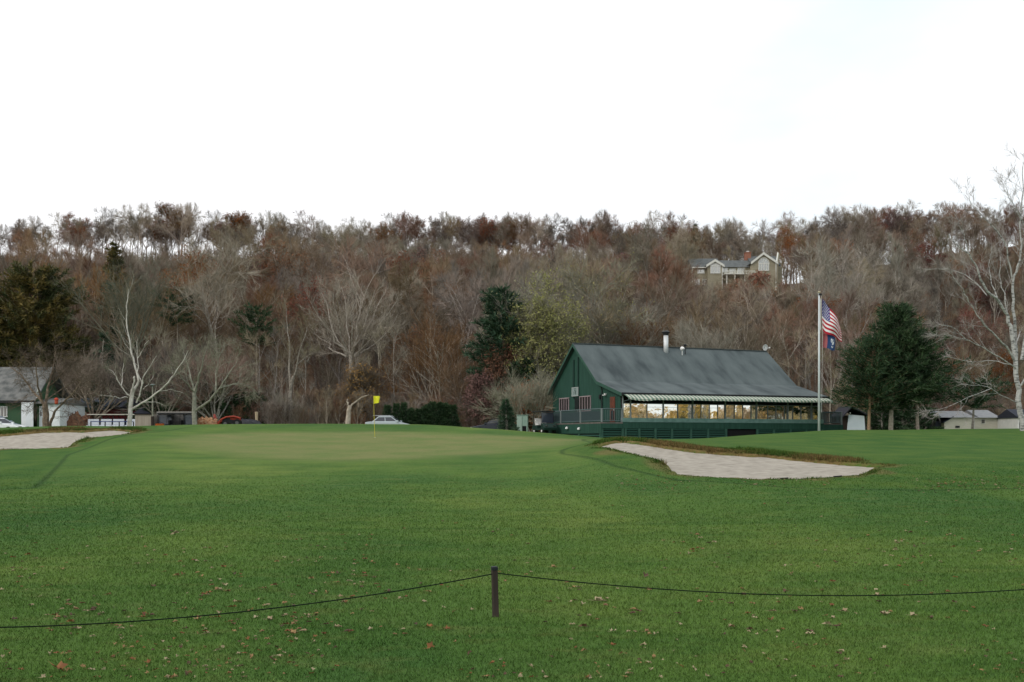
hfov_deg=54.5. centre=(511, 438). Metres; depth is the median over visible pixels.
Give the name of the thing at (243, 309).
tree
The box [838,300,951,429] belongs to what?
evergreen
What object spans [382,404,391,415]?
arborvitae
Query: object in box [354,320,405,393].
slender tree
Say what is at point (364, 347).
slender tree
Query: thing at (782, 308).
tree
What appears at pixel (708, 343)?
tree
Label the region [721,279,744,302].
rusty tree
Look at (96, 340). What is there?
tree
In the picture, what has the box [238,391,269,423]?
dark bush
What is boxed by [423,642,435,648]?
fallen leaf
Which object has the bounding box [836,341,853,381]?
slender tree
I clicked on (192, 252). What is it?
tree
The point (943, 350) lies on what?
tree
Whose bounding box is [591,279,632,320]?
tree
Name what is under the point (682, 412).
window pane
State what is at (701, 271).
window
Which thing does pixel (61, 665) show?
fallen leaf
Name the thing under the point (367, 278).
tree
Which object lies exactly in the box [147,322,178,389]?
slender tree
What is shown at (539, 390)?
arching bush
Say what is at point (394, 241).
tree
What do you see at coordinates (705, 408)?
window pane
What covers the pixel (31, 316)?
golden evergreen
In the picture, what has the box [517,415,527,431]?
utility box
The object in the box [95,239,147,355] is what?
hemlock tree
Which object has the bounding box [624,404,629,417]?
window pane
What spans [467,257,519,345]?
tree
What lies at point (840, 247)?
tree
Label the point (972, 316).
tree
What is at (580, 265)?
tree
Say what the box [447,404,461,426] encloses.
arborvitae
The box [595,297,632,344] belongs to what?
slender tree
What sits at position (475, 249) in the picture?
tree
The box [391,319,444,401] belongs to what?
tree
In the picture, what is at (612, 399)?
door
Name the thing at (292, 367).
slender tree
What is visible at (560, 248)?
tree
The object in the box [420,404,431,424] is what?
arborvitae
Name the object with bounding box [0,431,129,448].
bunker sand
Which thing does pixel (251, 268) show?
tree
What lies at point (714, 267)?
window
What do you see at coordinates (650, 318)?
tree
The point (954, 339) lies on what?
tree
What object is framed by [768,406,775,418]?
window pane
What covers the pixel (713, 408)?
window pane
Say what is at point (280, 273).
tree
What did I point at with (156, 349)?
tree
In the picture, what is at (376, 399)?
golf flag
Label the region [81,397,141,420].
bush
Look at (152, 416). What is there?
lamp post
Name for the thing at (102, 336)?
tree
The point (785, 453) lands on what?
dry grass
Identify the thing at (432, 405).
arborvitae
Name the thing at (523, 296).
yellow green tree
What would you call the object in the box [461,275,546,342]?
tree
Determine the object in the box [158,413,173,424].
golf cart
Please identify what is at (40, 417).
door
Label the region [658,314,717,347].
tree
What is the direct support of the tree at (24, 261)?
on the hillside at (942, 297)
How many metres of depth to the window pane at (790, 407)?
80.04 m
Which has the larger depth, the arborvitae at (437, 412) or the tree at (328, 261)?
the tree at (328, 261)
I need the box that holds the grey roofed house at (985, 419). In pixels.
[965,410,997,428]
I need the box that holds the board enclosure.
[134,414,156,425]
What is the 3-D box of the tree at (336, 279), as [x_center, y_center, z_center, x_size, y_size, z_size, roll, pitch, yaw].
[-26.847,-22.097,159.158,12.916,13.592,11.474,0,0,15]
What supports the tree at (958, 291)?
on the hillside at (942, 297)
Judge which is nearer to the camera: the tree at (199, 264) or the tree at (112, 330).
the tree at (112, 330)
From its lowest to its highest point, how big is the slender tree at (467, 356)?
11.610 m
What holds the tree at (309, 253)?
on the hillside at (942, 297)
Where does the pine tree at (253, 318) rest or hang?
on the hillside at (942, 297)
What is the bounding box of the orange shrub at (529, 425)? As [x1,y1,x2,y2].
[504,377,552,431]
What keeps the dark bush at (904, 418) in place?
on the ground at (342, 446)
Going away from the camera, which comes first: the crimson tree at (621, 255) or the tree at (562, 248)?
the crimson tree at (621, 255)
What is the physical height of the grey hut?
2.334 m
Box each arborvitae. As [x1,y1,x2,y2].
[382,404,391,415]
[391,402,402,419]
[398,402,408,422]
[405,408,415,423]
[412,408,423,424]
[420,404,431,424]
[424,401,438,424]
[432,401,447,425]
[439,402,450,425]
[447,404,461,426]
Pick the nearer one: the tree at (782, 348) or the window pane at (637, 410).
the window pane at (637, 410)
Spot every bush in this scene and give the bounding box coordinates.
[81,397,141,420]
[121,390,178,418]
[190,383,236,423]
[215,377,255,418]
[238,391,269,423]
[468,359,558,431]
[861,400,911,429]
[875,404,927,429]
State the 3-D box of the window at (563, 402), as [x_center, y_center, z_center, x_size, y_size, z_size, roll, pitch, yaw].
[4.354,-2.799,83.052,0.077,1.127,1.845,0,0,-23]
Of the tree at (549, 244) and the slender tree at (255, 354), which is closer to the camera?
the slender tree at (255, 354)
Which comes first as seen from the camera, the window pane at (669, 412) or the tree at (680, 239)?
the window pane at (669, 412)
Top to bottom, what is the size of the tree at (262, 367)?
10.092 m
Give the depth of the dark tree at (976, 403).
83.61 m
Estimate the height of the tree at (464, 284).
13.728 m
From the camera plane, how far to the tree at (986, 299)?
196.37 m
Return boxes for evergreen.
[0,258,100,398]
[0,303,45,366]
[495,397,519,430]
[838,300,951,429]
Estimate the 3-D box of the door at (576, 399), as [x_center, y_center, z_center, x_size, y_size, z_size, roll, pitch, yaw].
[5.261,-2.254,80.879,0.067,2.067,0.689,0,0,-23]
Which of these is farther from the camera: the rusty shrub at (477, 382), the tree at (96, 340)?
the tree at (96, 340)
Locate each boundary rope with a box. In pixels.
[0,574,491,627]
[498,573,1023,595]
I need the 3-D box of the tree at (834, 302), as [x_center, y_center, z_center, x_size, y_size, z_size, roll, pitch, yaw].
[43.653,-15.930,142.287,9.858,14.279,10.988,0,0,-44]
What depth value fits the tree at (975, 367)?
160.02 m
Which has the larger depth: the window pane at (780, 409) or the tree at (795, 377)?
the tree at (795, 377)
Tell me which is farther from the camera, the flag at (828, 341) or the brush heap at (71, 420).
the brush heap at (71, 420)
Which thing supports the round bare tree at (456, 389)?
on the hillside at (942, 297)
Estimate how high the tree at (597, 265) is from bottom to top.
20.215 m
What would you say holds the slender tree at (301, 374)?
on the hillside at (942, 297)
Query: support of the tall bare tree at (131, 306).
on the hillside at (942, 297)
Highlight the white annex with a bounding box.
[34,390,87,426]
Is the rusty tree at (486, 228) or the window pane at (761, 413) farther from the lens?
the rusty tree at (486, 228)
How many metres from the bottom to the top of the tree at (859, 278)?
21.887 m
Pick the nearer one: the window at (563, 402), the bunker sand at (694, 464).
the bunker sand at (694, 464)
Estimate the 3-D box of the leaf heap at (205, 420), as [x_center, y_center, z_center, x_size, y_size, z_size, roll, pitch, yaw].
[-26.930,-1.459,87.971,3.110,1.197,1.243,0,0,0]
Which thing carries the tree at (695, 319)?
on the hillside at (942, 297)
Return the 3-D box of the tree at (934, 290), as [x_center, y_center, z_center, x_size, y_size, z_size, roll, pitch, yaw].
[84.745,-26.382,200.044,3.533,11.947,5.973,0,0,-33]
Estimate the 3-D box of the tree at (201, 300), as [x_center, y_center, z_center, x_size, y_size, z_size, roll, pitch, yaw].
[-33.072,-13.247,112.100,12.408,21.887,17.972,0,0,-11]
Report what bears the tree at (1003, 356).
on the hillside at (942, 297)
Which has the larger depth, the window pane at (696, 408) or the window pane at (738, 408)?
the window pane at (738, 408)
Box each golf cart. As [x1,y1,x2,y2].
[86,414,100,425]
[99,414,112,425]
[112,414,125,425]
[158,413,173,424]
[165,413,187,424]
[181,413,197,424]
[532,411,556,433]
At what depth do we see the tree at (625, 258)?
173.78 m
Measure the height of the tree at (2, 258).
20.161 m
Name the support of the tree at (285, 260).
on the hillside at (942, 297)
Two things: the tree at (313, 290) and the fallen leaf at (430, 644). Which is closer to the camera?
the fallen leaf at (430, 644)
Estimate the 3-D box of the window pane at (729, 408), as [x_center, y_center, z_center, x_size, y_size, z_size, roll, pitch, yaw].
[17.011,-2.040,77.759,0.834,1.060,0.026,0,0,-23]
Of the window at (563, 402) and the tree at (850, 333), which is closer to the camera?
the window at (563, 402)
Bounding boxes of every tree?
[0,247,43,332]
[0,247,47,280]
[0,268,119,389]
[1,330,101,425]
[25,293,102,340]
[29,338,159,418]
[49,251,184,418]
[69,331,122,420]
[74,313,112,352]
[77,261,216,405]
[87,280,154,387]
[89,327,118,382]
[90,272,198,425]
[92,243,109,262]
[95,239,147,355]
[99,257,168,328]
[100,332,222,414]
[135,286,224,358]
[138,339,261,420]
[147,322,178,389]
[148,286,200,411]
[152,334,170,370]
[153,339,187,398]
[155,241,208,326]
[155,246,218,359]
[155,326,265,424]
[159,226,266,378]
[191,341,227,374]
[212,295,322,375]
[217,316,321,404]
[218,251,268,291]
[218,330,269,380]
[218,347,245,383]
[222,335,256,417]
[228,301,289,390]
[234,336,269,389]
[239,329,287,394]
[244,259,295,320]
[250,237,316,299]
[253,291,321,397]
[258,319,294,423]
[263,234,314,274]
[264,296,327,423]
[266,267,284,355]
[270,349,295,398]
[277,285,381,398]
[279,343,311,395]
[280,275,350,392]
[284,311,391,392]
[293,240,325,272]
[295,344,318,403]
[297,268,407,423]
[310,230,423,371]
[310,245,354,283]
[313,263,368,308]
[327,248,353,270]
[336,333,373,375]
[345,318,374,406]
[347,332,390,372]
[354,287,467,394]
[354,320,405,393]
[365,297,477,403]
[371,234,407,256]
[374,309,414,402]
[386,250,430,327]
[387,266,430,382]
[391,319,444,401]
[414,257,437,291]
[422,343,482,425]
[426,266,488,379]
[428,258,489,380]
[448,333,484,390]
[459,275,469,294]
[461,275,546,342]
[462,236,486,280]
[465,240,507,292]
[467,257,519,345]
[472,270,591,432]
[477,214,512,250]
[485,267,597,388]
[504,244,591,288]
[521,254,589,363]
[522,272,590,341]
[534,251,657,372]
[536,235,565,270]
[536,243,568,273]
[537,250,616,293]
[542,263,584,347]
[546,244,567,255]
[553,286,676,345]
[554,248,580,276]
[559,253,650,345]
[580,268,610,331]
[589,297,677,345]
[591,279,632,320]
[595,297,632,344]
[605,254,642,288]
[613,252,633,296]
[629,287,673,344]
[654,297,749,348]
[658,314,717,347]
[662,309,743,349]
[667,229,711,266]
[682,298,778,348]
[690,291,791,348]
[696,334,728,348]
[706,299,793,365]
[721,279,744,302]
[725,331,797,372]
[738,269,773,293]
[749,307,812,382]
[777,281,793,304]
[780,322,821,388]
[784,306,883,423]
[785,237,922,380]
[789,285,850,373]
[792,230,836,280]
[809,321,843,423]
[811,308,869,382]
[812,218,864,247]
[812,238,855,257]
[815,238,858,271]
[823,329,915,429]
[825,204,885,253]
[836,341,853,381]
[843,299,889,361]
[874,326,974,428]
[912,141,1023,430]
[913,294,944,329]
[924,282,944,312]
[929,336,959,402]
[932,343,996,403]
[933,330,964,363]
[938,279,975,303]
[938,345,983,407]
[943,368,1013,428]
[946,280,966,317]
[955,307,1020,384]
[957,306,989,350]
[966,309,991,342]
[970,316,999,375]
[973,277,1006,321]
[981,348,1021,403]
[990,313,1020,350]
[991,264,1020,316]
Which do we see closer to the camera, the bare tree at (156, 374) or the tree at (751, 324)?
the bare tree at (156, 374)
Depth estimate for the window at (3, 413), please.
89.95 m
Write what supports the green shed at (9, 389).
on the ground at (342, 446)
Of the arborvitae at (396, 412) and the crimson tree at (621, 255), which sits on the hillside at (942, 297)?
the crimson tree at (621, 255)
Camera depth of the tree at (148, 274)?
142.47 m
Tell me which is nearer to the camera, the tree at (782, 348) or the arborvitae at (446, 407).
the arborvitae at (446, 407)
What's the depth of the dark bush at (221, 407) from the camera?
98.70 m
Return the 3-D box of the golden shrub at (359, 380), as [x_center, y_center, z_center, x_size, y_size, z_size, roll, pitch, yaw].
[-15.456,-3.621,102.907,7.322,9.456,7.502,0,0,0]
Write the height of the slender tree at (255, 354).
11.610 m
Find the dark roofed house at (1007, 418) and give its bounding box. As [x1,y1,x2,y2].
[997,409,1023,428]
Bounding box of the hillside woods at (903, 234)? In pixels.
[0,199,1023,426]
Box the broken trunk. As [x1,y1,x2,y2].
[345,394,371,423]
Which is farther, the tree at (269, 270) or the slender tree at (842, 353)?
the tree at (269, 270)
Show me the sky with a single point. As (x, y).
(750, 111)
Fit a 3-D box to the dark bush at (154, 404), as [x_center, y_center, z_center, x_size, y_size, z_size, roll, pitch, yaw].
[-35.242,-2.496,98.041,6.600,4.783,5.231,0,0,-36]
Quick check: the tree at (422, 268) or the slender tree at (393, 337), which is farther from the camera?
the tree at (422, 268)
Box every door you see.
[21,402,32,426]
[39,406,42,426]
[517,416,521,430]
[575,398,578,422]
[610,397,614,421]
[847,414,864,429]
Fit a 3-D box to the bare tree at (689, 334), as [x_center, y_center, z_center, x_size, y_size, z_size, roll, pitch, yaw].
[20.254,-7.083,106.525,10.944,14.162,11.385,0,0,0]
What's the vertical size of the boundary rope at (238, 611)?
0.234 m
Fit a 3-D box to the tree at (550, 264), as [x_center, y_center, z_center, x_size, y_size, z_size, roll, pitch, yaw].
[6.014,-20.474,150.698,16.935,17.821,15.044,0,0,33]
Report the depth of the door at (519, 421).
82.99 m
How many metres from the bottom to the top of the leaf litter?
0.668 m
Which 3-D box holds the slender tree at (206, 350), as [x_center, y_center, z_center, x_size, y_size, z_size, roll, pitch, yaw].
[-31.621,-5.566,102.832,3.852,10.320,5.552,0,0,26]
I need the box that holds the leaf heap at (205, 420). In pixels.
[197,417,217,424]
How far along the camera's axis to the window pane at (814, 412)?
80.98 m
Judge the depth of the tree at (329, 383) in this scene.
113.62 m
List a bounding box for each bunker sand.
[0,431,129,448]
[602,443,872,478]
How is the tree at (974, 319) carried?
on the hillside at (942, 297)
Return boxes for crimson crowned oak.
[137,200,186,244]
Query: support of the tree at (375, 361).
on the hillside at (942, 297)
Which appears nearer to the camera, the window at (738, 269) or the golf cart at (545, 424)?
the golf cart at (545, 424)
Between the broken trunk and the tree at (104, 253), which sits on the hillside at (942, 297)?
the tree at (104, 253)
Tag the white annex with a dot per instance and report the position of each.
(61, 420)
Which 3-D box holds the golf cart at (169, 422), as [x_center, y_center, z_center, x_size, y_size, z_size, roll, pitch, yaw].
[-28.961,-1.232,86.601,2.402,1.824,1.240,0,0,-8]
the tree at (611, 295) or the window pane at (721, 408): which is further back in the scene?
the tree at (611, 295)
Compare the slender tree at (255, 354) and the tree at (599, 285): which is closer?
the slender tree at (255, 354)
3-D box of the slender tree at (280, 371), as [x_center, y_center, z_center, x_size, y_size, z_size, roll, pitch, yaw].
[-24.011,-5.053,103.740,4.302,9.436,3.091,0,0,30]
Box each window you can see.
[0,406,7,416]
[559,397,568,410]
[579,395,590,410]
[697,269,704,273]
[710,263,720,272]
[737,268,744,272]
[758,258,769,270]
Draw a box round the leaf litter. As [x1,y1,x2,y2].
[0,470,1023,633]
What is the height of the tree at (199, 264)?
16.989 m
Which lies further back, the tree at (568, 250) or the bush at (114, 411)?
the tree at (568, 250)
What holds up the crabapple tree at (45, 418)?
on the ground at (342, 446)
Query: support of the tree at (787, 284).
on the hillside at (942, 297)
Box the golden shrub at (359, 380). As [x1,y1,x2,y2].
[328,361,391,423]
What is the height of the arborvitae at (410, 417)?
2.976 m
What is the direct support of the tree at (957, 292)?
on the hillside at (942, 297)
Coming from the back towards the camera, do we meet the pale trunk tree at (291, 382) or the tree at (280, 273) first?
the tree at (280, 273)
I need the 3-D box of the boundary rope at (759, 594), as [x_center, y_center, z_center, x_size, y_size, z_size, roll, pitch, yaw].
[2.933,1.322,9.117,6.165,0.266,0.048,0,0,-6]
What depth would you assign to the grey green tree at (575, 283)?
105.67 m
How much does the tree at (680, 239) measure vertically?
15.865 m
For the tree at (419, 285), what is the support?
on the hillside at (942, 297)
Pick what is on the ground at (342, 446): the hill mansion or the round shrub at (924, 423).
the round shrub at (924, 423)
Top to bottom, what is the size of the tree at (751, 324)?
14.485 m
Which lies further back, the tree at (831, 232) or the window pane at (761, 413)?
the tree at (831, 232)
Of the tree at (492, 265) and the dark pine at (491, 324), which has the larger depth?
the tree at (492, 265)
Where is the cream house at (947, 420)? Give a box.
[921,411,971,428]
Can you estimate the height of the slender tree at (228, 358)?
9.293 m
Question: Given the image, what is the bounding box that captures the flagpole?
[818,291,822,430]
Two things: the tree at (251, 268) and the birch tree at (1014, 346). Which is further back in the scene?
the tree at (251, 268)
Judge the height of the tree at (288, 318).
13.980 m
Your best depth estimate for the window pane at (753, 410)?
78.65 m
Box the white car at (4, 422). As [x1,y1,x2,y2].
[0,418,28,427]
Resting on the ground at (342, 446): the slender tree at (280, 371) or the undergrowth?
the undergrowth
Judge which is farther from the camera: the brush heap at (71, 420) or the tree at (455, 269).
the tree at (455, 269)
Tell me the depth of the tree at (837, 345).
137.14 m
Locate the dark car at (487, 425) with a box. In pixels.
[472,420,516,428]
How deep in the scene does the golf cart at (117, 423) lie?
91.11 m
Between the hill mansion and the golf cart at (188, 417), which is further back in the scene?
the hill mansion
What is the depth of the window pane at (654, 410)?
75.17 m
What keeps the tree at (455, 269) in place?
on the hillside at (942, 297)
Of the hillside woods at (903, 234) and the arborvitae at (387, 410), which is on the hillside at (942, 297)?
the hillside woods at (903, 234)
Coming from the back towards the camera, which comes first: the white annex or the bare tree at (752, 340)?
the bare tree at (752, 340)
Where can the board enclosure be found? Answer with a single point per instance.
(142, 419)
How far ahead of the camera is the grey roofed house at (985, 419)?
149.00 m
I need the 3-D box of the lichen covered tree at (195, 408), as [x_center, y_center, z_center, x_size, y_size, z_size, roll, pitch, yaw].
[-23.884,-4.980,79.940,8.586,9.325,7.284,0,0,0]
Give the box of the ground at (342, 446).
[0,424,1023,681]
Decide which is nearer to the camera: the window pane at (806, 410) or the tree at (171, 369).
the window pane at (806, 410)
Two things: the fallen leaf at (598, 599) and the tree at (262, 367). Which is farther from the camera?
the tree at (262, 367)
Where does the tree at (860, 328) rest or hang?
on the hillside at (942, 297)
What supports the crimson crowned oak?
on the hillside at (942, 297)
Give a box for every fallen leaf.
[50,661,67,670]
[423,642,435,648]
[586,597,606,600]
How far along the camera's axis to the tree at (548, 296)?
115.88 m
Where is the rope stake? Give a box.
[491,566,498,617]
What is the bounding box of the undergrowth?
[140,376,1023,428]
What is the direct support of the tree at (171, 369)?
on the hillside at (942, 297)
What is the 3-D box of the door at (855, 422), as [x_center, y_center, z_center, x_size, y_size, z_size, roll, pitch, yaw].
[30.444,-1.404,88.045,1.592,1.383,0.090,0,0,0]
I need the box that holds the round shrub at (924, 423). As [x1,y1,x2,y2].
[903,406,943,429]
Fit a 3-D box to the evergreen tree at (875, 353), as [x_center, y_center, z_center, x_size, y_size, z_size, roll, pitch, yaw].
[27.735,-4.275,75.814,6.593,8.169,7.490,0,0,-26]
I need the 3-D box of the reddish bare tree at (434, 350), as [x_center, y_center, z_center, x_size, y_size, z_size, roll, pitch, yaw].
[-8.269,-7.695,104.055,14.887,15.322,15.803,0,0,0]
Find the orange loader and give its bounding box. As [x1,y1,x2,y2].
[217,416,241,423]
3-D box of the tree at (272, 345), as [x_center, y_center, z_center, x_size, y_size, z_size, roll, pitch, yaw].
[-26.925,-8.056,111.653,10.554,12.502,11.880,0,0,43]
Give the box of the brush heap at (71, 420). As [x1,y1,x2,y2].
[67,411,100,425]
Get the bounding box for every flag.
[373,396,379,437]
[820,298,841,341]
[823,333,834,350]
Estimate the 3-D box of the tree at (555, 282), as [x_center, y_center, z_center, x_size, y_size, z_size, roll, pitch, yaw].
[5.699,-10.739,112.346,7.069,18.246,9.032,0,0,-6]
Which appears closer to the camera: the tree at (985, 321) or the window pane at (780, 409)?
the window pane at (780, 409)
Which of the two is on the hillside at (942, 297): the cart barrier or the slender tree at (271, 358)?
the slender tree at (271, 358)
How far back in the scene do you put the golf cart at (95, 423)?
91.25 m
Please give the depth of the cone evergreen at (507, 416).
79.68 m
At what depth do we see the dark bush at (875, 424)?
91.44 m
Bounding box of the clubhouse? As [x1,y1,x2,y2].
[542,330,842,438]
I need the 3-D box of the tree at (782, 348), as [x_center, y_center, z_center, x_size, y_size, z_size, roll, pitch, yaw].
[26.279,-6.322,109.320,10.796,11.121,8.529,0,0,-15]
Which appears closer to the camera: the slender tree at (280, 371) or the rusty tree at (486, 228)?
the slender tree at (280, 371)
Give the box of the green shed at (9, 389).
[0,367,68,426]
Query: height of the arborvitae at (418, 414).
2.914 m
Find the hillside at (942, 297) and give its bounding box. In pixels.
[70,246,1023,429]
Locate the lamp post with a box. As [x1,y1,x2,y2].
[150,384,154,425]
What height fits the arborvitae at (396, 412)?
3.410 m
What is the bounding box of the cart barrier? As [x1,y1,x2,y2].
[90,421,133,425]
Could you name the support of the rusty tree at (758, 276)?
on the hillside at (942, 297)
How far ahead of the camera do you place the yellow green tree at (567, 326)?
95.41 m
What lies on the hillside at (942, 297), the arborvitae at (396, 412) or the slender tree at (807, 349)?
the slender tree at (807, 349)
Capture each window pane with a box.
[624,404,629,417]
[631,404,646,417]
[648,404,662,417]
[664,404,677,417]
[678,404,691,417]
[693,405,700,418]
[701,405,708,418]
[710,405,717,418]
[718,405,724,418]
[726,405,733,418]
[735,405,742,418]
[743,405,750,418]
[752,406,755,418]
[757,406,767,418]
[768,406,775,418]
[777,406,783,418]
[789,406,792,418]
[793,406,800,418]
[802,406,810,418]
[811,407,820,419]
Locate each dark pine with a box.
[460,282,546,386]
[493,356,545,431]
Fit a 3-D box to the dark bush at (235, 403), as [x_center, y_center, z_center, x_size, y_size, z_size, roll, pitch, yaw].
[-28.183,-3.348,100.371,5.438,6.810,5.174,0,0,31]
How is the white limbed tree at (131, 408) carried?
on the ground at (342, 446)
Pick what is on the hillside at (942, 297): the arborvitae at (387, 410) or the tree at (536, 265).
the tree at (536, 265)
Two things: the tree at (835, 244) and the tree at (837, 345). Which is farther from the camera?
the tree at (835, 244)
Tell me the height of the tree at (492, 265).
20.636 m
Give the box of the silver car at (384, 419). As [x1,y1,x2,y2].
[365,415,406,423]
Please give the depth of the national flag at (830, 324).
64.97 m
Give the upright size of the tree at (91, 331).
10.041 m
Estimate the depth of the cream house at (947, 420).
146.00 m
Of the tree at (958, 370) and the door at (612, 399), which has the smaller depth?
the door at (612, 399)
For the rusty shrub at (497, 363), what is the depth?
95.26 m
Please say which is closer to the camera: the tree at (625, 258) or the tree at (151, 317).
the tree at (151, 317)
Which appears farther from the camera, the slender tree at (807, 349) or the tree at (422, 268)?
the tree at (422, 268)
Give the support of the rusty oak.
on the hillside at (942, 297)
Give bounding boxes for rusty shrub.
[459,368,509,425]
[461,337,547,407]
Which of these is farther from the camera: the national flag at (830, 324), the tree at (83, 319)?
the tree at (83, 319)
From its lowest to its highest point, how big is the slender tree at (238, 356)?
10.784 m
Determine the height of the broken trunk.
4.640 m
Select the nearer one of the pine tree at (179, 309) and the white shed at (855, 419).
the white shed at (855, 419)
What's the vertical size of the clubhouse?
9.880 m
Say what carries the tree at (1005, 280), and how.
on the hillside at (942, 297)
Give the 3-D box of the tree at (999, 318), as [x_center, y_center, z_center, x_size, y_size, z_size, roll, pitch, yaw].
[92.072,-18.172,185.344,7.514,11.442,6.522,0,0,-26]
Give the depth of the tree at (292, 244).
173.77 m
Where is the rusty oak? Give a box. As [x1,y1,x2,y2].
[209,207,251,249]
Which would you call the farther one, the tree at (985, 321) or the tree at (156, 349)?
the tree at (985, 321)
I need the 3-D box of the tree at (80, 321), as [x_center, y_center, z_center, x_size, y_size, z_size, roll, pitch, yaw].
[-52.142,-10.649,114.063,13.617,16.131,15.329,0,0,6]
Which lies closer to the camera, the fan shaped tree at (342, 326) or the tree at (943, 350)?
the fan shaped tree at (342, 326)
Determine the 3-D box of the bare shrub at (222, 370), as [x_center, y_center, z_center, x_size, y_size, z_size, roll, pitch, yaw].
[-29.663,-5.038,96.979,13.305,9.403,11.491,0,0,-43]
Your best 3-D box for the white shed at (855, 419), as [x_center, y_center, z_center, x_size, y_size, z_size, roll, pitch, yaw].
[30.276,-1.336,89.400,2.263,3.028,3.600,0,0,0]
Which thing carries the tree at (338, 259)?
on the hillside at (942, 297)
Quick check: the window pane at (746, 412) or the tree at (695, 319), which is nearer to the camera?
the window pane at (746, 412)
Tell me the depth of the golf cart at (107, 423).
91.37 m
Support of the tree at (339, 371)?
on the hillside at (942, 297)
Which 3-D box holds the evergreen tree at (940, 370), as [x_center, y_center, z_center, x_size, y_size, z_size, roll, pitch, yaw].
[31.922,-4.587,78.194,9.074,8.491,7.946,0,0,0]
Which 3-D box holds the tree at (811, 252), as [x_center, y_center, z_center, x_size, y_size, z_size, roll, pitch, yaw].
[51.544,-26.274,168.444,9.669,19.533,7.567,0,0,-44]
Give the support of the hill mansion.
on the hillside at (942, 297)
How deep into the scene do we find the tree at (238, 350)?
120.20 m
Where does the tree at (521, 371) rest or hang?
on the ground at (342, 446)
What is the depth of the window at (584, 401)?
79.44 m
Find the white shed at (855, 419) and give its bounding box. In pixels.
[832,406,867,429]
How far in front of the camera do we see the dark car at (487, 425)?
87.16 m
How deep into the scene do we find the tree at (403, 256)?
153.94 m
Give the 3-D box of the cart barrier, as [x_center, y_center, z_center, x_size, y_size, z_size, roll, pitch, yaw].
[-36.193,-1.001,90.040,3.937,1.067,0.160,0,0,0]
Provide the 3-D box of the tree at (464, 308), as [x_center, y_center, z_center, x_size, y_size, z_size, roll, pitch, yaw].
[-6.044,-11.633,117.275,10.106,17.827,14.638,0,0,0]
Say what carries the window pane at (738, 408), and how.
in the clubhouse
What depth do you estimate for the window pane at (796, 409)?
80.27 m
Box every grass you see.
[0,425,895,479]
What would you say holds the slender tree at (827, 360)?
on the hillside at (942, 297)
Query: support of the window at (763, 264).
in the hill mansion
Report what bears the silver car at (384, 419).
on the ground at (342, 446)
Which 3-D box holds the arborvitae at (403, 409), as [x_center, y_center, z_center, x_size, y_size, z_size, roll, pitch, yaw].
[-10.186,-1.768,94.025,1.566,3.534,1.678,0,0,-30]
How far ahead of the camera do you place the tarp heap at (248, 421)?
91.79 m
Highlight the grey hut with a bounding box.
[134,407,150,413]
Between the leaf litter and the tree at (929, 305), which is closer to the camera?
the leaf litter
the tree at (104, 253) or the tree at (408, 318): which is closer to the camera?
the tree at (408, 318)
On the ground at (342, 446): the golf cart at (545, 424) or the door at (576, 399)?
the golf cart at (545, 424)
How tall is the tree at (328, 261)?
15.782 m
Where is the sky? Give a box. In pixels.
[0,0,1023,283]
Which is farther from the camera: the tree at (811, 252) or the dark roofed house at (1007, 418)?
the tree at (811, 252)
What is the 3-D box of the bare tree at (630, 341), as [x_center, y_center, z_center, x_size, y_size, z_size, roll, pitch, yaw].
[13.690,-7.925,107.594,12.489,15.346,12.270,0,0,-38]
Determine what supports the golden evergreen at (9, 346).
on the hillside at (942, 297)
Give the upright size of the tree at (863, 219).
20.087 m
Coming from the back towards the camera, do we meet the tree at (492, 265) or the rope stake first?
the tree at (492, 265)
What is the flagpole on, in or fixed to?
on the ground at (342, 446)
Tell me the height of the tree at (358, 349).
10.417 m
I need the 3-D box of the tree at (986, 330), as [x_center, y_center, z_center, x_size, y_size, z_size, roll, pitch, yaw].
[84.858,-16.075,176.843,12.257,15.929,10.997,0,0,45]
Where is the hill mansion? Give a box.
[687,251,781,305]
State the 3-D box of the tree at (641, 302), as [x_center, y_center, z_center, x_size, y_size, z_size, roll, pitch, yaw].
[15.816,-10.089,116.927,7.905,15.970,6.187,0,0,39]
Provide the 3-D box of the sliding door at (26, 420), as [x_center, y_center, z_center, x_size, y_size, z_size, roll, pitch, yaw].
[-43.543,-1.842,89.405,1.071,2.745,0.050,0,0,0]
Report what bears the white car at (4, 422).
on the ground at (342, 446)
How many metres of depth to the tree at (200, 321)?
118.78 m
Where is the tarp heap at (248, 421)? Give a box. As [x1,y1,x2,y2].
[241,419,261,423]

